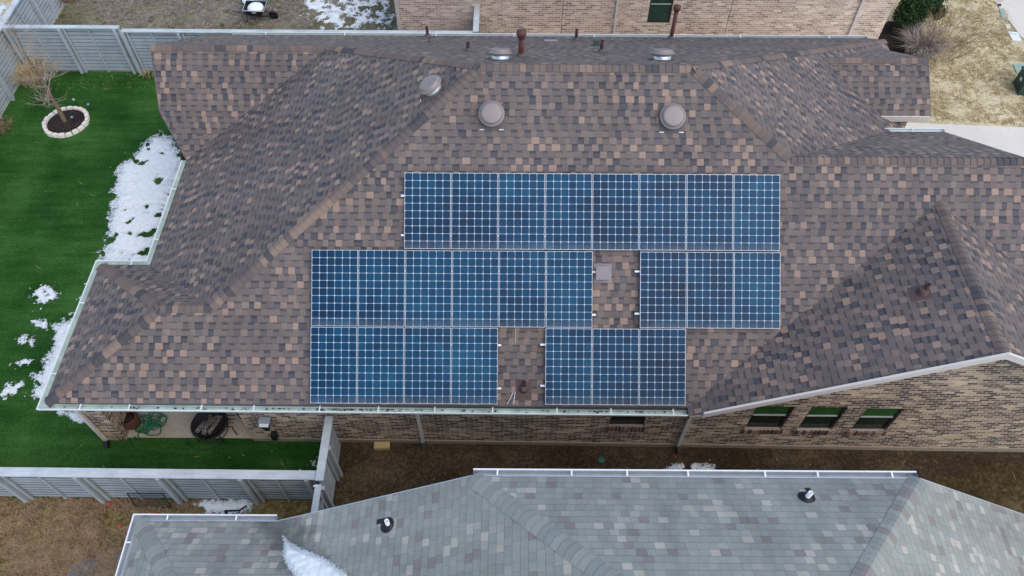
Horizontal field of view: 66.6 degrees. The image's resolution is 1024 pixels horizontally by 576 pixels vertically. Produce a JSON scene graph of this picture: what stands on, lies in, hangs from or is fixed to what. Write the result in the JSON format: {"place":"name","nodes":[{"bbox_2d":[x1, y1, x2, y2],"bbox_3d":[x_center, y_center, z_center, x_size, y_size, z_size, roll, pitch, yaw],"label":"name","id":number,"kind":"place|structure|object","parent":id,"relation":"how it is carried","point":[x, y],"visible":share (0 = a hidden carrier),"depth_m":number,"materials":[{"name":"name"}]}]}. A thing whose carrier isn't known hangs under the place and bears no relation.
{"place":"outdoors","nodes":[
{"label":"outdoors","id":0,"kind":"place"},
{"bbox_2d":[0,498,312,575],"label":"neighbour yard ground","id":1,"kind":"structure","parent":0,"point":[283,509],"depth_m":18.01,"materials":[{"name":"soil"}]},
{"bbox_2d":[67,552,121,575],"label":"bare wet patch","id":2,"kind":"object","parent":1,"relation":"on","point":[82,568],"visible":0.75,"depth_m":17.34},
{"bbox_2d":[0,496,235,575],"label":"yard grass tufts","id":3,"kind":"object","parent":1,"relation":"on","point":[92,535],"visible":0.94,"depth_m":17.73,"materials":[{"name":"plant"}]},
{"bbox_2d":[127,493,171,507],"bbox_3d":[-8.327,4.881,17.897,0.834,0.646,0.128,0,54,0],"label":"wire rack","id":4,"kind":"object","parent":1,"relation":"on","point":[149,500],"visible":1,"depth_m":17.87,"materials":[{"name":"black metal"}]},
{"bbox_2d":[0,467,318,505],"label":"board fence","id":5,"kind":"object","parent":1,"relation":"on","point":[100,485],"visible":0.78,"depth_m":17.43,"materials":[{"name":"wood"}]},
{"bbox_2d":[192,498,253,513],"bbox_3d":[-6.733,5.083,18.111,1.470,0.055,0.540,0,54,0],"label":"snow patch","id":6,"kind":"object","parent":1,"relation":"on","point":[229,504],"visible":0.84,"depth_m":18.12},
{"bbox_2d":[224,505,247,513],"bbox_3d":[-6.203,5.112,17.676,0.600,0.769,0.108,-2,54,-2],"label":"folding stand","id":7,"kind":"object","parent":1,"relation":"on","point":[227,511],"visible":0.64,"depth_m":17.55,"materials":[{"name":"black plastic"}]},
{"bbox_2d":[0,71,320,499],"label":"turf lawn","id":8,"kind":"structure","parent":0,"point":[56,223],"depth_m":22.62,"materials":[{"name":"plant"}]},
{"bbox_2d":[0,116,14,137],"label":"ornamental grass","id":9,"kind":"object","parent":8,"relation":"on","point":[1,128],"depth_m":25.38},
{"bbox_2d":[0,380,24,399],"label":"snow patch","id":10,"kind":"object","parent":8,"relation":"on","point":[8,389],"visible":1,"depth_m":19.86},
{"bbox_2d":[10,358,33,369],"bbox_3d":[-12.824,1.978,20.316,0.726,0.052,0.462,0,54,0],"label":"snow patch","id":11,"kind":"object","parent":8,"relation":"on","point":[24,361],"visible":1,"depth_m":20.34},
{"bbox_2d":[18,334,34,346],"bbox_3d":[-12.961,1.452,20.697,0.616,0.053,0.572,0,54,0],"label":"snow patch","id":12,"kind":"object","parent":8,"relation":"on","point":[22,342],"visible":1,"depth_m":20.74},
{"bbox_2d":[7,56,56,87],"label":"ornamental grass","id":13,"kind":"object","parent":8,"relation":"on","point":[26,73],"depth_m":26.70,"materials":[{"name":"plant"}]},
{"bbox_2d":[0,0,68,118],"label":"board fence","id":14,"kind":"object","parent":8,"relation":"on","point":[26,12],"visible":0.62,"depth_m":26.58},
{"bbox_2d":[31,319,47,328],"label":"snow patch","id":15,"kind":"object","parent":8,"relation":"on","point":[40,324],"visible":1,"depth_m":21.05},
{"bbox_2d":[29,284,60,309],"bbox_3d":[-13.056,0.149,21.638,1.103,0.057,0.788,30,59,20],"label":"snow patch","id":16,"kind":"object","parent":8,"relation":"on","point":[43,298],"visible":1,"depth_m":21.61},
{"bbox_2d":[24,283,85,398],"bbox_3d":[-11.878,1.377,20.752,1.350,0.074,3.900,0,54,0],"label":"snow patch","id":17,"kind":"object","parent":8,"relation":"on","point":[61,332],"visible":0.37,"depth_m":20.42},
{"bbox_2d":[47,110,84,133],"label":"mulch","id":18,"kind":"object","parent":8,"relation":"on","point":[55,124],"visible":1,"depth_m":25.69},
{"bbox_2d":[0,13,67,121],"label":"bare tree","id":19,"kind":"object","parent":18,"relation":"on","point":[54,102],"visible":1,"depth_m":23.92,"materials":[{"name":"brown plant"}]},
{"bbox_2d":[42,106,89,137],"bbox_3d":[-14.708,-5.487,25.685,1.504,0.112,1.481,0,54,0],"label":"stone ring","id":20,"kind":"object","parent":8,"relation":"on","point":[83,125],"visible":0.98,"depth_m":25.59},
{"bbox_2d":[2,25,138,73],"bbox_3d":[-14.947,-8.087,26.487,3.910,1.851,0.210,0,54,0],"label":"board fence","id":21,"kind":"object","parent":8,"relation":"on","point":[81,48],"visible":0.77,"depth_m":26.37,"materials":[{"name":"wood"}]},
{"bbox_2d":[57,411,83,423],"bbox_3d":[-11.040,3.140,19.479,1.097,0.074,0.404,26,58,17],"label":"snow patch","id":22,"kind":"object","parent":8,"relation":"on","point":[74,416],"visible":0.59,"depth_m":19.43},
{"bbox_2d":[97,131,180,259],"bbox_3d":[-11.323,-2.827,23.784,2.460,0.103,5.910,0,54,0],"label":"snow patch","id":23,"kind":"object","parent":8,"relation":"on","point":[137,187],"visible":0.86,"depth_m":23.70,"materials":[{"name":"snow"}]},
{"bbox_2d":[138,67,153,77],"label":"ornamental grass","id":24,"kind":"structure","parent":8,"relation":"on","point":[146,73],"depth_m":27.01,"materials":[{"name":"plant"}]},
{"bbox_2d":[127,411,252,437],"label":"patio","id":25,"kind":"structure","parent":0,"point":[177,425],"depth_m":19.27,"materials":[{"name":"concrete"}]},
{"bbox_2d":[121,411,140,429],"bbox_3d":[-9.356,3.259,19.118,0.470,0.470,0.470,0,54,0],"label":"patio pot","id":26,"kind":"object","parent":25,"relation":"on","point":[132,420],"visible":0.85,"depth_m":18.99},
{"bbox_2d":[131,412,167,442],"bbox_3d":[-8.967,3.383,19.233,0.900,0.133,0.731,-11,55,-8],"label":"garden hose","id":27,"kind":"object","parent":25,"relation":"on","point":[150,425],"visible":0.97,"depth_m":19.23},
{"bbox_2d":[190,412,229,442],"bbox_3d":[-7.341,3.333,18.956,0.890,0.672,0.892,0,54,0],"label":"fire pit","id":28,"kind":"object","parent":25,"relation":"on","point":[199,418],"visible":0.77,"depth_m":18.86,"materials":[{"name":"black metal"}]},
{"bbox_2d":[195,415,208,432],"bbox_3d":[-7.479,3.289,18.893,0.107,0.164,0.526,20,57,14],"label":"firewood log","id":29,"kind":"object","parent":28,"relation":"in","point":[196,430],"visible":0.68,"depth_m":18.77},
{"bbox_2d":[202,415,211,434],"bbox_3d":[-7.368,3.295,18.819,0.109,0.158,0.528,3,54,2],"label":"firewood log","id":30,"kind":"object","parent":28,"relation":"in","point":[204,431],"visible":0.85,"depth_m":18.74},
{"bbox_2d":[208,416,221,433],"bbox_3d":[-7.201,3.306,18.881,0.107,0.171,0.526,16,56,11],"label":"firewood log","id":31,"kind":"object","parent":28,"relation":"in","point":[212,427],"visible":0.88,"depth_m":18.82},
{"bbox_2d":[213,412,240,434],"bbox_3d":[-6.997,3.124,18.951,0.508,0.916,0.569,0,54,0],"label":"patio chair","id":32,"kind":"object","parent":25,"relation":"on","point":[228,422],"visible":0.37,"depth_m":18.93,"materials":[{"name":"black metal"}]},
{"bbox_2d":[47,0,397,71],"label":"back yard ground","id":33,"kind":"structure","parent":0,"point":[72,13],"depth_m":29.11,"materials":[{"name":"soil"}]},
{"bbox_2d":[232,0,278,21],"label":"wheelbarrow","id":34,"kind":"object","parent":33,"relation":"on","point":[273,14],"visible":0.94,"depth_m":28.74,"materials":[{"name":"white plastic"}]},
{"bbox_2d":[247,2,263,12],"bbox_3d":[-9.431,-10.336,28.608,0.600,0.160,0.591,0,54,0],"label":"snow heap","id":35,"kind":"object","parent":34,"relation":"in","point":[255,6],"visible":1,"depth_m":28.52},
{"bbox_2d":[299,0,396,29],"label":"snow patch","id":36,"kind":"object","parent":33,"relation":"on","point":[335,14],"visible":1,"depth_m":29.23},
{"bbox_2d":[0,0,1023,499],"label":"ground","id":37,"kind":"structure","parent":0,"point":[958,108],"depth_m":27.42,"materials":[{"name":"plant"}]},
{"bbox_2d":[0,3,8,19],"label":"snow patch","id":38,"kind":"object","parent":37,"relation":"on","point":[3,6],"visible":0.79,"depth_m":29.33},
{"bbox_2d":[120,29,472,73],"bbox_3d":[-7.092,-8.001,26.540,11.780,1.719,0.210,0,54,0],"label":"board fence","id":39,"kind":"object","parent":37,"relation":"on","point":[138,42],"visible":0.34,"depth_m":25.96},
{"bbox_2d":[36,32,1023,453],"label":"brick house","id":40,"kind":"structure","parent":37,"relation":"on","point":[296,148],"depth_m":16.60,"materials":[{"name":"brown"}]},
{"bbox_2d":[258,417,271,430],"bbox_3d":[-5.736,3.222,18.204,0.260,0.450,0.245,0,54,0],"label":"wall lantern","id":41,"kind":"object","parent":40,"relation":"attached to","point":[264,423],"depth_m":18.04,"materials":[{"name":"grey metal"}]},
{"bbox_2d":[270,431,278,440],"bbox_3d":[-5.713,3.562,18.739,0.120,0.240,0.170,0,54,0],"label":"tap cover","id":42,"kind":"object","parent":40,"relation":"attached to","point":[274,435],"visible":1,"depth_m":18.66,"materials":[{"name":"black plastic"}]},
{"bbox_2d":[422,26,433,36],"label":"vent pipe","id":43,"kind":"object","parent":40,"relation":"on","point":[427,34],"visible":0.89,"depth_m":23.53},
{"bbox_2d":[419,75,443,102],"bbox_3d":[-1.786,-4.373,16.876,0.608,0.241,0.556,-17,51,22],"label":"roof vent","id":44,"kind":"object","parent":40,"relation":"on","point":[430,86],"visible":1,"depth_m":16.77,"materials":[{"name":"grey metal"}]},
{"bbox_2d":[460,42,475,51],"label":"vent pipe","id":45,"kind":"object","parent":40,"relation":"on","point":[468,49],"visible":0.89,"depth_m":19.33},
{"bbox_2d":[478,100,504,130],"bbox_3d":[-0.432,-3.656,16.480,0.556,0.241,0.608,0,90,0],"label":"roof vent","id":46,"kind":"object","parent":40,"relation":"on","point":[491,113],"visible":1,"depth_m":16.39,"materials":[{"name":"silver metal"}]},
{"bbox_2d":[488,48,511,59],"bbox_3d":[-0.266,-5.333,17.721,0.556,0.241,0.608,0,22,0],"label":"roof vent","id":47,"kind":"object","parent":40,"relation":"on","point":[499,53],"visible":1,"depth_m":17.54,"materials":[{"name":"grey metal"}]},
{"bbox_2d":[512,29,529,56],"bbox_3d":[0.214,-5.644,18.081,0.410,0.868,0.352,0,54,0],"label":"flue pipe","id":48,"kind":"object","parent":40,"relation":"on","point":[521,34],"visible":0.93,"depth_m":17.98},
{"bbox_2d":[516,380,531,399],"bbox_3d":[0.250,2.131,16.520,0.340,0.420,0.313,0,54,0],"label":"vent pipe","id":49,"kind":"object","parent":40,"relation":"on","point":[523,389],"visible":1,"depth_m":16.59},
{"bbox_2d":[570,28,582,40],"bbox_3d":[1.863,-7.298,22.578,0.370,0.490,0.318,0,54,0],"label":"vent pipe","id":50,"kind":"object","parent":40,"relation":"on","point":[575,38],"visible":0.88,"depth_m":22.55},
{"bbox_2d":[590,40,599,45],"bbox_3d":[2.296,-6.668,21.210,0.320,0.119,0.400,0,22,0],"label":"box vent","id":51,"kind":"object","parent":40,"relation":"on","point":[596,42],"visible":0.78,"depth_m":21.12,"materials":[{"name":"green metal"}]},
{"bbox_2d":[593,39,608,52],"bbox_3d":[2.219,-5.957,19.322,0.370,0.455,0.318,0,54,0],"label":"vent pipe","id":52,"kind":"object","parent":40,"relation":"on","point":[601,49],"visible":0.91,"depth_m":19.26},
{"bbox_2d":[594,264,611,282],"bbox_3d":[1.932,-0.313,16.527,0.380,0.149,0.410,0,90,0],"label":"box vent","id":53,"kind":"object","parent":40,"relation":"on","point":[603,274],"visible":1,"depth_m":16.45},
{"bbox_2d":[606,416,644,430],"bbox_3d":[2.668,2.905,17.831,0.910,1.436,0.135,0,54,0],"label":"window","id":54,"kind":"structure","parent":40,"relation":"in","point":[617,423],"depth_m":18.23,"materials":[{"name":"black glass"}]},
{"bbox_2d":[648,48,675,60],"bbox_3d":[3.430,-5.347,17.809,0.556,0.241,0.608,0,22,0],"label":"roof vent","id":55,"kind":"object","parent":40,"relation":"on","point":[661,54],"visible":1,"depth_m":17.62,"materials":[{"name":"grey metal"}]},
{"bbox_2d":[663,4,680,38],"bbox_3d":[4.778,-7.811,22.997,0.400,1.293,0.343,0,54,0],"label":"flue pipe","id":56,"kind":"object","parent":40,"relation":"on","point":[676,7],"visible":0.96,"depth_m":22.85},
{"bbox_2d":[659,103,685,132],"bbox_3d":[3.398,-3.599,16.480,0.556,0.241,0.608,0,90,0],"label":"roof vent","id":57,"kind":"object","parent":40,"relation":"on","point":[672,117],"visible":1,"depth_m":16.39,"materials":[{"name":"grey metal"}]},
{"bbox_2d":[740,406,792,433],"bbox_3d":[5.872,3.004,17.891,0.960,1.346,0.135,0,54,0],"label":"window","id":58,"kind":"structure","parent":40,"relation":"in","point":[762,418],"depth_m":18.05,"materials":[{"name":"black glass"}]},
{"bbox_2d":[792,407,845,434],"bbox_3d":[7.072,3.020,17.884,0.900,1.346,0.135,0,54,0],"label":"window","id":59,"kind":"structure","parent":40,"relation":"in","point":[819,420],"depth_m":18.05,"materials":[{"name":"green glass"}]},
{"bbox_2d":[844,408,901,435],"bbox_3d":[8.322,3.046,17.890,0.940,1.336,0.135,0,54,0],"label":"window","id":60,"kind":"structure","parent":40,"relation":"in","point":[874,421],"depth_m":18.05,"materials":[{"name":"green glass"}]},
{"bbox_2d":[907,282,932,301],"bbox_3d":[8.225,0.034,15.624,0.345,0.384,0.340,0,54,0],"label":"vent pipe","id":61,"kind":"object","parent":40,"relation":"on","point":[920,292],"visible":1,"depth_m":15.64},
{"bbox_3d":[1.660,-1.102,16.579,8.032,0.102,0.101,0,54,0],"label":"mounting rail","id":62,"kind":"object","parent":40,"relation":"on","visible":0},
{"bbox_2d":[404,173,450,248],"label":"solar panel","id":63,"kind":"object","parent":62,"relation":"attached to","point":[427,213],"visible":1,"depth_m":16.48,"materials":[{"name":"glass"}]},
{"bbox_2d":[451,173,497,248],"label":"solar panel","id":64,"kind":"object","parent":62,"relation":"attached to","point":[474,219],"visible":1,"depth_m":16.48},
{"bbox_2d":[498,173,544,249],"bbox_3d":[0.203,-1.621,16.492,0.975,0.040,1.610,0,90,0],"label":"solar panel","id":65,"kind":"object","parent":62,"relation":"attached to","point":[521,222],"visible":1,"depth_m":16.48,"materials":[{"name":"glass"}]},
{"bbox_2d":[545,173,591,249],"bbox_3d":[1.198,-1.615,16.492,0.975,0.040,1.610,0,90,0],"label":"solar panel","id":66,"kind":"object","parent":62,"relation":"attached to","point":[568,220],"visible":1,"depth_m":16.48,"materials":[{"name":"glass"}]},
{"bbox_2d":[592,174,638,249],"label":"solar panel","id":67,"kind":"object","parent":62,"relation":"attached to","point":[615,213],"visible":1,"depth_m":16.48,"materials":[{"name":"glass"}]},
{"bbox_2d":[639,174,685,249],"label":"solar panel","id":68,"kind":"object","parent":62,"relation":"attached to","point":[662,211],"visible":1,"depth_m":16.48,"materials":[{"name":"glass"}]},
{"bbox_2d":[686,174,732,250],"bbox_3d":[4.181,-1.597,16.492,0.975,0.041,1.610,0,90,0],"label":"solar panel","id":69,"kind":"object","parent":62,"relation":"attached to","point":[709,212],"visible":1,"depth_m":16.48,"materials":[{"name":"glass"}]},
{"bbox_2d":[733,175,779,250],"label":"solar panel","id":70,"kind":"object","parent":62,"relation":"attached to","point":[756,212],"visible":1,"depth_m":16.48,"materials":[{"name":"glass"}]},
{"bbox_3d":[-1.235,0.546,16.579,6.027,0.102,0.101,0,54,0],"label":"mounting rail","id":71,"kind":"object","parent":40,"relation":"on","visible":0},
{"bbox_2d":[311,250,357,325],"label":"solar panel","id":72,"kind":"object","parent":71,"relation":"attached to","point":[334,297],"visible":1,"depth_m":16.48,"materials":[{"name":"glass"}]},
{"bbox_2d":[358,250,404,326],"bbox_3d":[-2.758,0.006,16.492,0.975,0.042,1.610,0,90,0],"label":"solar panel","id":73,"kind":"object","parent":71,"relation":"attached to","point":[381,291],"visible":1,"depth_m":16.48,"materials":[{"name":"glass"}]},
{"bbox_2d":[452,251,498,326],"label":"solar panel","id":74,"kind":"object","parent":71,"relation":"attached to","point":[475,284],"visible":1,"depth_m":16.48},
{"bbox_2d":[546,251,592,327],"bbox_3d":[1.212,0.030,16.492,0.975,0.042,1.610,0,90,0],"label":"solar panel","id":75,"kind":"object","parent":71,"relation":"attached to","point":[569,274],"visible":1,"depth_m":16.48,"materials":[{"name":"glass"}]},
{"bbox_3d":[-1.235,-0.361,16.579,6.027,0.102,0.101,0,54,0],"label":"mounting rail","id":76,"kind":"object","parent":40,"relation":"on","visible":0},
{"bbox_2d":[405,250,451,326],"bbox_3d":[-1.766,0.012,16.492,0.975,0.040,1.610,0,90,0],"label":"solar panel","id":77,"kind":"object","parent":76,"relation":"attached to","point":[428,289],"visible":1,"depth_m":16.48,"materials":[{"name":"glass"}]},
{"bbox_2d":[499,251,545,326],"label":"solar panel","id":78,"kind":"object","parent":76,"relation":"attached to","point":[522,277],"visible":1,"depth_m":16.48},
{"bbox_3d":[4.141,-0.347,16.579,3.070,0.102,0.101,0,54,0],"label":"mounting rail","id":79,"kind":"object","parent":40,"relation":"on","visible":0},
{"bbox_2d":[640,252,686,327],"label":"solar panel","id":80,"kind":"object","parent":79,"relation":"attached to","point":[662,289],"visible":1,"depth_m":16.48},
{"bbox_2d":[733,252,780,328],"bbox_3d":[5.183,0.054,16.492,0.975,0.040,1.610,0,90,0],"label":"solar panel","id":81,"kind":"object","parent":79,"relation":"attached to","point":[756,302],"visible":1,"depth_m":16.48,"materials":[{"name":"glass"}]},
{"bbox_3d":[4.141,0.548,16.579,3.070,0.102,0.101,0,54,0],"label":"mounting rail","id":82,"kind":"object","parent":40,"relation":"on","visible":0},
{"bbox_2d":[687,252,732,327],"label":"solar panel","id":83,"kind":"object","parent":82,"relation":"attached to","point":[709,289],"visible":1,"depth_m":16.48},
{"bbox_3d":[-2.243,2.115,16.579,4.033,0.102,0.101,0,54,0],"label":"mounting rail","id":84,"kind":"object","parent":40,"relation":"on","visible":0},
{"bbox_2d":[310,327,356,402],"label":"solar panel","id":85,"kind":"object","parent":84,"relation":"attached to","point":[333,371],"visible":1,"depth_m":16.48,"materials":[{"name":"glass"}]},
{"bbox_2d":[357,327,403,403],"bbox_3d":[-2.779,1.639,16.492,0.975,0.040,1.610,0,90,0],"label":"solar panel","id":86,"kind":"object","parent":84,"relation":"attached to","point":[380,372],"visible":1,"depth_m":16.48,"materials":[{"name":"glass"}]},
{"bbox_2d":[404,327,450,403],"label":"solar panel","id":87,"kind":"object","parent":84,"relation":"attached to","point":[427,371],"visible":1,"depth_m":16.48,"materials":[{"name":"glass"}]},
{"bbox_3d":[-2.243,1.197,16.579,4.033,0.102,0.101,0,54,0],"label":"mounting rail","id":88,"kind":"object","parent":40,"relation":"on","visible":0},
{"bbox_2d":[451,328,497,403],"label":"solar panel","id":89,"kind":"object","parent":88,"relation":"attached to","point":[474,371],"visible":1,"depth_m":16.48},
{"bbox_3d":[2.130,2.078,16.579,3.059,0.102,0.101,0,54,0],"label":"mounting rail","id":90,"kind":"object","parent":40,"relation":"on","visible":0},
{"bbox_2d":[545,328,591,404],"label":"solar panel","id":91,"kind":"object","parent":90,"relation":"attached to","point":[568,366],"visible":1,"depth_m":16.48,"materials":[{"name":"glass"}]},
{"bbox_2d":[592,329,638,404],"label":"solar panel","id":92,"kind":"object","parent":90,"relation":"attached to","point":[615,366],"visible":1,"depth_m":16.48,"materials":[{"name":"glass"}]},
{"bbox_2d":[639,329,685,404],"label":"solar panel","id":93,"kind":"object","parent":90,"relation":"attached to","point":[662,366],"visible":1,"depth_m":16.48,"materials":[{"name":"glass"}]},
{"bbox_2d":[115,468,1023,575],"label":"grey house","id":94,"kind":"structure","parent":37,"relation":"on","point":[563,522],"depth_m":12.91,"materials":[{"name":"grey"}]},
{"bbox_2d":[280,534,350,575],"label":"snow patch","id":95,"kind":"object","parent":94,"relation":"on","point":[300,562],"visible":1,"depth_m":14.04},
{"bbox_2d":[376,517,393,532],"bbox_3d":[-2.251,4.156,13.728,0.340,0.377,0.285,0,54,0],"label":"vent pipe","id":96,"kind":"object","parent":94,"relation":"on","point":[387,524],"visible":1,"depth_m":13.72,"materials":[{"name":"black plastic"}]},
{"bbox_2d":[797,488,815,502],"bbox_3d":[4.866,3.386,12.856,0.285,0.381,0.337,0,54,0],"label":"vent pipe","id":97,"kind":"object","parent":94,"relation":"on","point":[807,496],"visible":1,"depth_m":12.79,"materials":[{"name":"black plastic"}]},
{"bbox_2d":[394,0,894,38],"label":"tan house","id":98,"kind":"structure","parent":37,"relation":"on","point":[868,18],"depth_m":26.95,"materials":[{"name":"brick"}]},
{"bbox_2d":[473,6,480,32],"bbox_3d":[-1.184,-8.539,26.917,0.220,1.778,1.430,0,54,0],"label":"downspout","id":99,"kind":"object","parent":98,"relation":"attached to","point":[476,25],"visible":0.35,"depth_m":26.18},
{"bbox_2d":[647,0,672,22],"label":"window","id":100,"kind":"structure","parent":98,"relation":"in","point":[659,10],"depth_m":26.86,"materials":[{"name":"green glass"}]},
{"bbox_2d":[878,21,928,55],"bbox_3d":[14.086,-9.062,28.442,2.103,0.001,2.253,0,54,0],"label":"mulch bed","id":101,"kind":"object","parent":37,"relation":"on","point":[887,33],"visible":0.29,"depth_m":28.55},
{"bbox_2d":[892,0,936,32],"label":"evergreen shrub","id":102,"kind":"object","parent":101,"relation":"on","point":[910,12],"visible":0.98,"depth_m":27.66,"materials":[{"name":"green plant"}]},
{"bbox_2d":[892,21,958,62],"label":"ornamental grass","id":103,"kind":"object","parent":101,"relation":"on","point":[915,42],"depth_m":27.68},
{"bbox_2d":[921,0,948,20],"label":"evergreen shrub","id":104,"kind":"object","parent":37,"relation":"on","point":[937,6],"visible":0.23,"depth_m":28.37,"materials":[{"name":"green plant"}]},
{"bbox_2d":[915,0,1008,60],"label":"bare bush","id":105,"kind":"object","parent":37,"relation":"on","point":[959,35],"visible":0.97,"depth_m":27.66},
{"bbox_2d":[929,0,1023,126],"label":"dry grass tufts","id":106,"kind":"object","parent":37,"relation":"on","point":[1000,37],"visible":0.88,"depth_m":27.38,"materials":[{"name":"plant"}]},
{"bbox_2d":[999,9,1005,17],"bbox_3d":[18.509,-10.366,29.398,0.164,0.030,0.602,8,55,6],"label":"meter lid","id":107,"kind":"object","parent":37,"relation":"on","point":[1003,15],"visible":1,"depth_m":29.36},
{"bbox_2d":[1008,31,1020,40],"bbox_3d":[18.452,-9.238,28.584,0.361,0.030,0.532,0,54,0],"label":"meter lid","id":108,"kind":"object","parent":37,"relation":"on","point":[1016,35],"visible":1,"depth_m":28.55,"materials":[{"name":"white metal"}]},
{"bbox_2d":[1013,66,1023,95],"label":"utility box","id":109,"kind":"object","parent":37,"relation":"on","point":[1018,81],"visible":1,"depth_m":26.64,"materials":[{"name":"green metal"}]},
{"bbox_2d":[1013,63,1023,73],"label":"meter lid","id":110,"kind":"object","parent":37,"relation":"on","point":[1017,68],"visible":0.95,"depth_m":27.54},
{"bbox_2d":[333,442,1023,506],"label":"side yard ground","id":111,"kind":"structure","parent":0,"point":[368,471],"depth_m":18.86,"materials":[{"name":"soil"}]},
{"bbox_2d":[311,484,334,511],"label":"fence","id":112,"kind":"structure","parent":111,"relation":"on","point":[322,499],"depth_m":16.84,"materials":[{"name":"grey wood"}]},
{"bbox_2d":[315,416,342,500],"bbox_3d":[-4.147,4.015,17.935,0.215,1.641,1.530,0,54,0],"label":"board fence","id":113,"kind":"object","parent":111,"relation":"on","point":[328,472],"visible":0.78,"depth_m":17.63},
{"bbox_2d":[374,441,389,449],"bbox_3d":[-3.166,3.844,18.981,0.385,0.130,0.181,0,54,0],"label":"stone block","id":114,"kind":"object","parent":111,"relation":"on","point":[381,445],"depth_m":18.93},
{"bbox_2d":[664,462,714,469],"bbox_3d":[4.261,4.324,18.705,1.290,0.056,0.450,0,54,0],"label":"snow patch","id":115,"kind":"object","parent":111,"relation":"on","point":[693,466],"visible":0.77,"depth_m":18.72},
{"bbox_2d":[905,123,1023,156],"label":"driveway","id":116,"kind":"structure","parent":0,"point":[1009,139],"depth_m":25.54,"materials":[{"name":"concrete"}]},
{"bbox_2d":[932,462,1023,513],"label":"side lawn","id":117,"kind":"structure","parent":0,"point":[999,484],"depth_m":18.52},
{"bbox_2d":[994,0,1023,37],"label":"street pavement","id":118,"kind":"structure","parent":0,"point":[1014,9],"depth_m":29.45,"materials":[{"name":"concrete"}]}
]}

